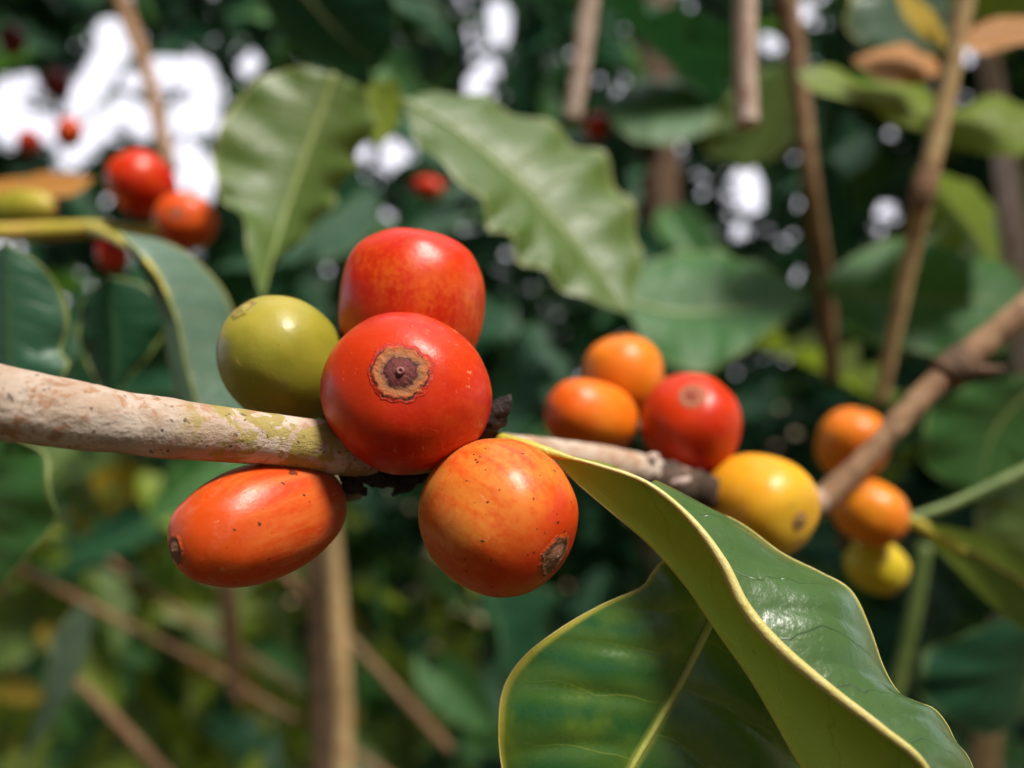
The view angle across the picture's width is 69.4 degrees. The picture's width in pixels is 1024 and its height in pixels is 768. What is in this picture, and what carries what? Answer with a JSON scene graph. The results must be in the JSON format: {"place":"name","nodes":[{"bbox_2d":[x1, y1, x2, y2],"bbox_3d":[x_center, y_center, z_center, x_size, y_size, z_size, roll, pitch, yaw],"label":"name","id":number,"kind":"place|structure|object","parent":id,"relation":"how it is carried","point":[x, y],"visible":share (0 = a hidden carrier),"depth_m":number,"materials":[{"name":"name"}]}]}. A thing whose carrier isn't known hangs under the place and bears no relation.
{"place":"outdoors","nodes":[
{"label":"outdoors","id":0,"kind":"place"},
{"bbox_2d":[0,0,971,385],"label":"sky","id":1,"kind":"structure","parent":0,"point":[195,73],"materials":[{"name":"white"}]},
{"bbox_2d":[4,391,995,737],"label":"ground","id":2,"kind":"structure","parent":0,"point":[476,615],"depth_m":4.27,"materials":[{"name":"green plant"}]},
{"bbox_2d":[630,0,680,588],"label":"upright branch","id":3,"kind":"object","parent":2,"relation":"on","point":[659,181],"visible":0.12,"depth_m":0.97,"materials":[{"name":"brown plant"}]},
{"bbox_2d":[0,0,1023,767],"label":"coffee","id":4,"kind":"object","parent":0,"point":[454,692],"depth_m":0.99,"materials":[{"name":"plant"}]},
{"bbox_2d":[0,24,26,59],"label":"coffee cherry","id":5,"kind":"object","parent":4,"relation":"attached to","point":[13,40],"visible":1,"depth_m":0.42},
{"bbox_2d":[0,676,42,703],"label":"thicket leaf","id":6,"kind":"object","parent":4,"relation":"attached to","point":[21,690],"visible":0.94,"depth_m":0.82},
{"bbox_2d":[0,441,57,586],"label":"coffee leaf","id":7,"kind":"object","parent":4,"relation":"attached to","point":[28,515],"visible":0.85,"depth_m":0.13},
{"bbox_2d":[0,243,68,376],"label":"coffee leaf","id":8,"kind":"object","parent":4,"relation":"attached to","point":[34,322],"visible":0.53,"depth_m":0.13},
{"bbox_2d":[0,14,75,56],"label":"thicket leaf","id":9,"kind":"object","parent":4,"relation":"on","point":[46,43],"visible":0.7,"depth_m":0.96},
{"bbox_2d":[0,172,93,196],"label":"coffee leaf","id":10,"kind":"object","parent":4,"relation":"attached to","point":[53,184],"visible":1,"depth_m":0.24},
{"bbox_2d":[40,68,71,104],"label":"coffee cherry","id":11,"kind":"object","parent":4,"relation":"attached to","point":[55,83],"visible":1,"depth_m":0.42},
{"bbox_2d":[21,600,92,767],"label":"coffee leaf","id":12,"kind":"object","parent":4,"relation":"attached to","point":[70,640],"visible":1,"depth_m":0.42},
{"bbox_2d":[47,578,79,624],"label":"thicket leaf","id":13,"kind":"object","parent":4,"relation":"on","point":[63,607],"visible":0.38,"depth_m":0.94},
{"bbox_2d":[54,118,82,152],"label":"coffee cherry","id":14,"kind":"object","parent":4,"relation":"attached to","point":[68,133],"visible":1,"depth_m":0.40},
{"bbox_2d":[48,266,93,294],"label":"thicket leaf","id":15,"kind":"object","parent":4,"relation":"attached to","point":[72,280],"visible":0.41,"depth_m":0.43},
{"bbox_2d":[56,698,86,744],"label":"thicket leaf","id":16,"kind":"object","parent":4,"relation":"attached to","point":[71,718],"visible":0.84,"depth_m":0.81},
{"bbox_2d":[61,288,90,357],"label":"thicket leaf","id":17,"kind":"object","parent":4,"relation":"attached to","point":[71,346],"visible":0.37,"depth_m":0.66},
{"bbox_2d":[0,221,158,241],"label":"twig","id":18,"kind":"object","parent":4,"relation":"attached to","point":[31,231],"visible":0.83,"depth_m":0.20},
{"bbox_2d":[0,189,56,223],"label":"coffee cherry","id":19,"kind":"object","parent":18,"relation":"attached to","point":[23,206],"visible":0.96,"depth_m":0.22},
{"bbox_2d":[95,238,128,270],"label":"coffee cherry","id":20,"kind":"object","parent":18,"relation":"attached to","point":[111,256],"visible":0.94,"depth_m":0.20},
{"bbox_2d":[104,149,177,218],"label":"coffee cherry","id":21,"kind":"object","parent":18,"relation":"attached to","point":[140,183],"visible":0.93,"depth_m":0.19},
{"bbox_2d":[153,191,217,248],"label":"coffee cherry","id":22,"kind":"object","parent":18,"relation":"attached to","point":[184,220],"visible":1,"depth_m":0.18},
{"bbox_2d":[49,452,124,489],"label":"thicket leaf","id":23,"kind":"object","parent":4,"relation":"attached to","point":[79,465],"visible":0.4,"depth_m":0.73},
{"bbox_2d":[78,643,120,714],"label":"thicket leaf","id":24,"kind":"object","parent":4,"relation":"attached to","point":[98,673],"visible":0.62,"depth_m":0.81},
{"bbox_2d":[88,568,134,659],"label":"thicket leaf","id":25,"kind":"object","parent":4,"relation":"attached to","point":[107,590],"visible":0.92,"depth_m":0.82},
{"bbox_2d":[76,275,164,390],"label":"coffee leaf","id":26,"kind":"object","parent":4,"relation":"attached to","point":[120,332],"visible":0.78,"depth_m":0.16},
{"bbox_2d":[74,677,168,767],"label":"twig","id":27,"kind":"object","parent":4,"relation":"attached to","point":[141,747],"visible":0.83,"depth_m":0.60,"materials":[{"name":"wood"}]},
{"bbox_2d":[90,610,158,666],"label":"thicket leaf","id":28,"kind":"object","parent":4,"relation":"attached to","point":[137,649],"visible":0.57,"depth_m":0.86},
{"bbox_2d":[112,0,177,174],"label":"twig","id":29,"kind":"object","parent":4,"relation":"attached to","point":[131,28],"visible":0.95,"depth_m":0.47,"materials":[{"name":"wood"}]},
{"bbox_2d":[122,338,176,394],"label":"thicket leaf","id":30,"kind":"object","parent":4,"relation":"attached to","point":[152,374],"visible":0.2,"depth_m":0.52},
{"bbox_2d":[136,472,170,526],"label":"thicket leaf","id":31,"kind":"object","parent":4,"relation":"attached to","point":[148,485],"visible":0.44,"depth_m":0.82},
{"bbox_2d":[83,222,243,469],"bbox_3d":[-0.086,-0.013,0.161,0.084,0.058,0.022,0,0,40],"label":"coffee leaf","id":32,"kind":"object","parent":4,"relation":"attached to","point":[192,301],"visible":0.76,"depth_m":0.14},
{"bbox_2d":[159,18,219,50],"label":"thicket leaf","id":33,"kind":"object","parent":4,"relation":"attached to","point":[196,34],"visible":1,"depth_m":0.93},
{"bbox_2d":[143,459,247,526],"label":"leaf","id":34,"kind":"object","parent":4,"relation":"attached to","point":[182,480],"visible":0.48,"depth_m":0.62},
{"bbox_2d":[13,564,383,767],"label":"twig","id":35,"kind":"object","parent":4,"relation":"attached to","point":[23,571],"visible":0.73,"depth_m":0.67,"materials":[{"name":"wood"}]},
{"bbox_2d":[108,558,301,691],"bbox_3d":[-0.353,0.277,0.850,0.222,0.155,0.007,0,0,0],"label":"twig","id":36,"kind":"object","parent":4,"relation":"attached to","point":[142,584],"visible":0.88,"depth_m":0.85,"materials":[{"name":"wood"}]},
{"bbox_2d":[218,587,243,702],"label":"twig","id":37,"kind":"object","parent":4,"relation":"attached to","point":[228,612],"visible":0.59,"depth_m":0.61,"materials":[{"name":"wood"}]},
{"bbox_2d":[218,269,277,310],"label":"thicket leaf","id":38,"kind":"object","parent":4,"relation":"attached to","point":[240,286],"visible":0.14,"depth_m":0.54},
{"bbox_2d":[167,464,361,587],"bbox_3d":[-0.024,0.013,0.075,0.012,0.012,0.021,10,15,39],"label":"coffee cherry","id":39,"kind":"object","parent":4,"relation":"attached to","point":[248,525],"visible":1,"depth_m":0.07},
{"bbox_2d":[216,295,340,420],"bbox_3d":[-0.026,-0.002,0.085,0.014,0.016,0.015,0,0,15],"label":"coffee cherry","id":40,"kind":"object","parent":4,"relation":"attached to","point":[273,352],"visible":0.98,"depth_m":0.08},
{"bbox_2d":[252,246,322,298],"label":"thicket leaf","id":41,"kind":"object","parent":4,"relation":"attached to","point":[289,275],"visible":0.29,"depth_m":0.41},
{"bbox_2d":[207,170,381,270],"bbox_3d":[-0.124,-0.100,0.441,0.103,0.071,0.031,0,0,-34],"label":"thicket leaf","id":42,"kind":"object","parent":4,"relation":"attached to","point":[347,222],"visible":0.59,"depth_m":0.45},
{"bbox_2d":[213,66,376,295],"bbox_3d":[-0.056,-0.049,0.184,0.024,0.062,0.043,0,0,25],"label":"coffee leaf","id":43,"kind":"object","parent":4,"relation":"attached to","point":[290,142],"visible":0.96,"depth_m":0.18,"materials":[{"name":"plant"}]},
{"bbox_2d":[306,551,331,767],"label":"upright branch","id":44,"kind":"object","parent":4,"relation":"attached to","point":[319,675],"visible":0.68,"depth_m":0.69,"materials":[{"name":"brown plant"}]},
{"bbox_2d":[262,0,397,72],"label":"coffee leaf","id":45,"kind":"object","parent":4,"relation":"attached to","point":[351,36],"visible":1,"depth_m":0.30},
{"bbox_2d":[325,475,353,767],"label":"upright branch","id":46,"kind":"object","parent":4,"relation":"attached to","point":[342,705],"visible":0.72,"depth_m":0.60,"materials":[{"name":"beige plant"}]},
{"bbox_2d":[281,574,453,753],"bbox_3d":[-0.164,0.293,0.800,0.202,0.212,0.011,0,0,0],"label":"twig","id":47,"kind":"object","parent":4,"relation":"attached to","point":[424,721],"visible":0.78,"depth_m":0.80,"materials":[{"name":"wood"}]},
{"bbox_2d":[367,559,382,636],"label":"thicket leaf","id":48,"kind":"object","parent":4,"relation":"attached to","point":[376,597],"visible":1,"depth_m":0.66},
{"bbox_2d":[365,78,401,145],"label":"coffee leaf","id":49,"kind":"object","parent":4,"relation":"attached to","point":[384,98],"visible":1,"depth_m":0.21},
{"bbox_2d":[373,58,431,96],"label":"thicket leaf","id":50,"kind":"object","parent":4,"relation":"attached to","point":[408,82],"visible":0.23,"depth_m":0.74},
{"bbox_2d":[320,312,491,474],"bbox_3d":[-0.011,0.001,0.076,0.017,0.017,0.017,0,0,-41],"label":"coffee cherry","id":51,"kind":"object","parent":4,"relation":"attached to","point":[405,393],"visible":1,"depth_m":0.07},
{"bbox_2d":[338,228,484,347],"bbox_3d":[-0.012,-0.008,0.089,0.017,0.021,0.018,7,4,-1],"label":"coffee cherry","id":52,"kind":"object","parent":4,"relation":"attached to","point":[437,276],"visible":0.8,"depth_m":0.08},
{"bbox_2d":[395,93,450,175],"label":"thicket leaf","id":53,"kind":"object","parent":4,"relation":"attached to","point":[404,127],"visible":0.34,"depth_m":0.61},
{"bbox_2d":[386,169,485,230],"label":"thicket leaf","id":54,"kind":"object","parent":4,"relation":"attached to","point":[401,189],"visible":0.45,"depth_m":0.77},
{"bbox_2d":[396,159,483,232],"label":"thicket leaf","id":55,"kind":"object","parent":4,"relation":"attached to","point":[448,208],"visible":0.36,"depth_m":0.68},
{"bbox_2d":[453,229,513,266],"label":"thicket leaf","id":56,"kind":"object","parent":4,"relation":"attached to","point":[483,247],"visible":0.38,"depth_m":0.81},
{"bbox_2d":[479,261,511,353],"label":"thicket leaf","id":57,"kind":"object","parent":4,"relation":"attached to","point":[496,295],"visible":0.3,"depth_m":0.82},
{"bbox_2d":[418,438,577,597],"bbox_3d":[-0.001,0.013,0.074,0.016,0.015,0.016,0,0,-7],"label":"coffee cherry","id":58,"kind":"object","parent":4,"relation":"attached to","point":[497,517],"visible":1,"depth_m":0.07,"materials":[{"name":"plant"}]},
{"bbox_2d":[475,586,559,679],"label":"thicket leaf","id":59,"kind":"object","parent":4,"relation":"attached to","point":[518,623],"visible":0.28,"depth_m":0.40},
{"bbox_2d":[401,92,641,313],"bbox_3d":[0.003,-0.046,0.183,0.059,0.060,0.033,0,0,-16],"label":"coffee leaf","id":60,"kind":"object","parent":4,"relation":"attached to","point":[560,209],"visible":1,"depth_m":0.18,"materials":[{"name":"plant"}]},
{"bbox_2d":[495,328,554,433],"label":"thicket leaf","id":61,"kind":"object","parent":4,"relation":"attached to","point":[526,373],"visible":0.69,"depth_m":0.43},
{"bbox_2d":[481,310,570,381],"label":"thicket leaf","id":62,"kind":"object","parent":4,"relation":"attached to","point":[503,325],"visible":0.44,"depth_m":0.60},
{"bbox_2d":[541,0,574,72],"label":"thicket leaf","id":63,"kind":"object","parent":4,"relation":"attached to","point":[559,13],"visible":0.94,"depth_m":0.55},
{"bbox_2d":[538,412,601,544],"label":"thicket leaf","id":64,"kind":"object","parent":4,"relation":"attached to","point":[587,516],"visible":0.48,"depth_m":0.52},
{"bbox_2d":[563,0,598,124],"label":"twig","id":65,"kind":"object","parent":4,"relation":"attached to","point":[584,37],"visible":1,"depth_m":0.24,"materials":[{"name":"wood"}]},
{"bbox_2d":[543,41,627,84],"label":"thicket leaf","id":66,"kind":"object","parent":4,"relation":"attached to","point":[610,51],"visible":0.73,"depth_m":0.77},
{"bbox_2d":[544,379,641,448],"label":"coffee cherry","id":67,"kind":"object","parent":4,"relation":"on","point":[591,411],"visible":0.95,"depth_m":0.12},
{"bbox_2d":[579,568,612,614],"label":"thicket leaf","id":68,"kind":"object","parent":4,"relation":"attached to","point":[597,587],"visible":0.66,"depth_m":0.89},
{"bbox_2d":[566,117,630,196],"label":"thicket leaf","id":69,"kind":"object","parent":4,"relation":"attached to","point":[612,144],"visible":0.22,"depth_m":0.38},
{"bbox_2d":[582,334,663,417],"bbox_3d":[0.021,0.000,0.140,0.016,0.019,0.016,-6,15,2],"label":"coffee cherry","id":70,"kind":"object","parent":4,"relation":"attached to","point":[631,366],"visible":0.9,"depth_m":0.13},
{"bbox_2d":[498,561,799,767],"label":"coffee leaf","id":71,"kind":"object","parent":4,"relation":"attached to","point":[650,673],"visible":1,"depth_m":0.08,"materials":[{"name":"plant"}]},
{"bbox_2d":[635,222,676,267],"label":"thicket leaf","id":72,"kind":"object","parent":4,"relation":"attached to","point":[652,246],"visible":0.13,"depth_m":0.68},
{"bbox_2d":[600,82,717,143],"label":"coffee leaf","id":73,"kind":"object","parent":4,"relation":"attached to","point":[660,113],"visible":1,"depth_m":0.36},
{"bbox_2d":[602,0,733,105],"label":"thicket leaf","id":74,"kind":"object","parent":4,"relation":"attached to","point":[661,32],"visible":0.79,"depth_m":0.36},
{"bbox_2d":[641,373,741,473],"bbox_3d":[0.030,0.007,0.124,0.017,0.018,0.018,0,0,-19],"label":"coffee cherry","id":75,"kind":"object","parent":4,"relation":"attached to","point":[692,421],"visible":1,"depth_m":0.12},
{"bbox_2d":[628,249,810,372],"bbox_3d":[0.075,-0.028,0.272,0.065,0.049,0.038,0,0,-25],"label":"coffee leaf","id":76,"kind":"object","parent":4,"relation":"attached to","point":[707,311],"visible":0.95,"depth_m":0.27,"materials":[{"name":"plant"}]},
{"bbox_2d":[685,8,756,87],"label":"thicket leaf","id":77,"kind":"object","parent":4,"relation":"attached to","point":[703,29],"visible":0.19,"depth_m":0.42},
{"bbox_2d":[733,0,758,129],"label":"twig","id":78,"kind":"object","parent":4,"relation":"attached to","point":[746,116],"visible":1,"depth_m":0.20,"materials":[{"name":"wood"}]},
{"bbox_2d":[703,63,795,171],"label":"coffee leaf","id":79,"kind":"object","parent":4,"relation":"attached to","point":[768,138],"visible":0.73,"depth_m":0.36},
{"bbox_2d":[729,358,781,399],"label":"thicket leaf","id":80,"kind":"object","parent":4,"relation":"attached to","point":[762,374],"visible":0.77,"depth_m":0.90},
{"bbox_2d":[736,392,783,420],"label":"thicket leaf","id":81,"kind":"object","parent":4,"relation":"attached to","point":[752,405],"visible":0.45,"depth_m":0.69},
{"bbox_2d":[710,453,819,554],"bbox_3d":[0.039,0.019,0.119,0.016,0.016,0.020,-4,10,-25],"label":"coffee cherry","id":82,"kind":"object","parent":4,"relation":"attached to","point":[773,501],"visible":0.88,"depth_m":0.11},
{"bbox_2d":[774,0,840,381],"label":"twig","id":83,"kind":"object","parent":4,"relation":"attached to","point":[788,14],"visible":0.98,"depth_m":0.30,"materials":[{"name":"wood"}]},
{"bbox_2d":[790,157,853,272],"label":"thicket leaf","id":84,"kind":"object","parent":4,"relation":"attached to","point":[838,208],"visible":0.55,"depth_m":0.52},
{"bbox_2d":[774,118,876,194],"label":"thicket leaf","id":85,"kind":"object","parent":4,"relation":"attached to","point":[849,150],"visible":0.62,"depth_m":0.83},
{"bbox_2d":[752,325,916,424],"bbox_3d":[0.156,-0.011,0.368,0.045,0.027,0.123,6,13,-22],"label":"thicket leaf","id":86,"kind":"object","parent":4,"relation":"attached to","point":[804,348],"visible":0.65,"depth_m":0.37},
{"bbox_2d":[810,32,858,161],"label":"thicket leaf","id":87,"kind":"object","parent":4,"relation":"attached to","point":[834,111],"visible":0.73,"depth_m":0.49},
{"bbox_2d":[802,376,922,446],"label":"thicket leaf","id":88,"kind":"object","parent":4,"relation":"attached to","point":[855,397],"visible":0.62,"depth_m":0.44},
{"bbox_2d":[835,534,910,595],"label":"coffee cherry","id":89,"kind":"object","parent":4,"relation":"attached to","point":[883,571],"visible":1,"depth_m":0.16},
{"bbox_2d":[801,512,947,592],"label":"thicket leaf","id":90,"kind":"object","parent":4,"relation":"attached to","point":[823,536],"visible":0.41,"depth_m":0.43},
{"bbox_2d":[867,611,920,669],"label":"thicket leaf","id":91,"kind":"object","parent":4,"relation":"attached to","point":[886,628],"visible":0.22,"depth_m":0.76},
{"bbox_2d":[851,44,940,85],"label":"coffee leaf","id":92,"kind":"object","parent":4,"relation":"attached to","point":[909,64],"visible":0.99,"depth_m":0.24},
{"bbox_2d":[808,352,985,415],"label":"thicket leaf","id":93,"kind":"object","parent":4,"relation":"attached to","point":[905,379],"visible":0.24,"depth_m":0.60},
{"bbox_2d":[845,0,952,53],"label":"coffee leaf","id":94,"kind":"object","parent":4,"relation":"attached to","point":[871,25],"visible":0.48,"depth_m":0.30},
{"bbox_2d":[794,65,1023,155],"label":"coffee leaf","id":95,"kind":"object","parent":4,"relation":"attached to","point":[991,124],"visible":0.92,"depth_m":0.25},
{"bbox_2d":[892,543,932,693],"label":"twig","id":96,"kind":"object","parent":4,"relation":"attached to","point":[913,612],"visible":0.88,"depth_m":0.24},
{"bbox_2d":[816,292,1023,522],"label":"coffee branch","id":97,"kind":"object","parent":4,"relation":"attached to","point":[955,366],"visible":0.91,"depth_m":0.16,"materials":[{"name":"brown plant"}]},
{"bbox_2d":[815,407,890,477],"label":"coffee cherry","id":98,"kind":"object","parent":97,"relation":"attached to","point":[843,435],"visible":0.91,"depth_m":0.17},
{"bbox_2d":[831,477,909,546],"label":"coffee cherry","id":99,"kind":"object","parent":97,"relation":"attached to","point":[870,511],"visible":1,"depth_m":0.15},
{"bbox_2d":[819,237,1023,356],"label":"coffee leaf","id":100,"kind":"object","parent":4,"relation":"attached to","point":[957,298],"visible":0.86,"depth_m":0.29,"materials":[{"name":"plant"}]},
{"bbox_2d":[873,0,974,405],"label":"twig","id":101,"kind":"object","parent":4,"relation":"attached to","point":[924,186],"visible":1,"depth_m":0.22,"materials":[{"name":"wood"}]},
{"bbox_2d":[898,0,946,46],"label":"coffee leaf","id":102,"kind":"object","parent":101,"relation":"attached to","point":[921,18],"visible":1,"depth_m":0.23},
{"bbox_2d":[966,16,1023,54],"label":"coffee leaf","id":103,"kind":"object","parent":101,"relation":"attached to","point":[991,36],"visible":1,"depth_m":0.23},
{"bbox_2d":[910,486,978,569],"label":"thicket leaf","id":104,"kind":"object","parent":4,"relation":"attached to","point":[962,517],"visible":0.31,"depth_m":0.93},
{"bbox_2d":[915,170,999,261],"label":"coffee leaf","id":105,"kind":"object","parent":4,"relation":"attached to","point":[962,218],"visible":0.74,"depth_m":0.28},
{"bbox_2d":[909,515,1023,629],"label":"coffee leaf","id":106,"kind":"object","parent":4,"relation":"attached to","point":[990,569],"visible":1,"depth_m":0.17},
{"bbox_2d":[910,464,1023,519],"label":"twig","id":107,"kind":"object","parent":4,"relation":"attached to","point":[1016,474],"visible":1,"depth_m":0.16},
{"bbox_2d":[915,620,1023,734],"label":"coffee leaf","id":108,"kind":"object","parent":4,"relation":"attached to","point":[972,680],"visible":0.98,"depth_m":0.21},
{"bbox_2d":[921,375,1023,499],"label":"coffee leaf","id":109,"kind":"object","parent":4,"relation":"attached to","point":[973,436],"visible":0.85,"depth_m":0.24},
{"bbox_2d":[969,730,1002,767],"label":"upright branch","id":110,"kind":"object","parent":4,"relation":"attached to","point":[985,750],"visible":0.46,"depth_m":0.39,"materials":[{"name":"beige plant"}]},
{"bbox_2d":[949,0,1023,19],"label":"coffee leaf","id":111,"kind":"object","parent":4,"relation":"attached to","point":[987,9],"visible":0.77,"depth_m":0.33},
{"bbox_2d":[975,484,1023,548],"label":"coffee leaf","id":112,"kind":"object","parent":4,"relation":"attached to","point":[1000,518],"visible":0.57,"depth_m":0.25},
{"bbox_2d":[976,51,1023,376],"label":"twig","id":113,"kind":"object","parent":4,"relation":"attached to","point":[1010,206],"visible":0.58,"depth_m":0.38,"materials":[{"name":"wood"}]},
{"bbox_2d":[1002,724,1023,767],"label":"thicket leaf","id":114,"kind":"object","parent":4,"relation":"attached to","point":[1013,750],"visible":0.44,"depth_m":0.58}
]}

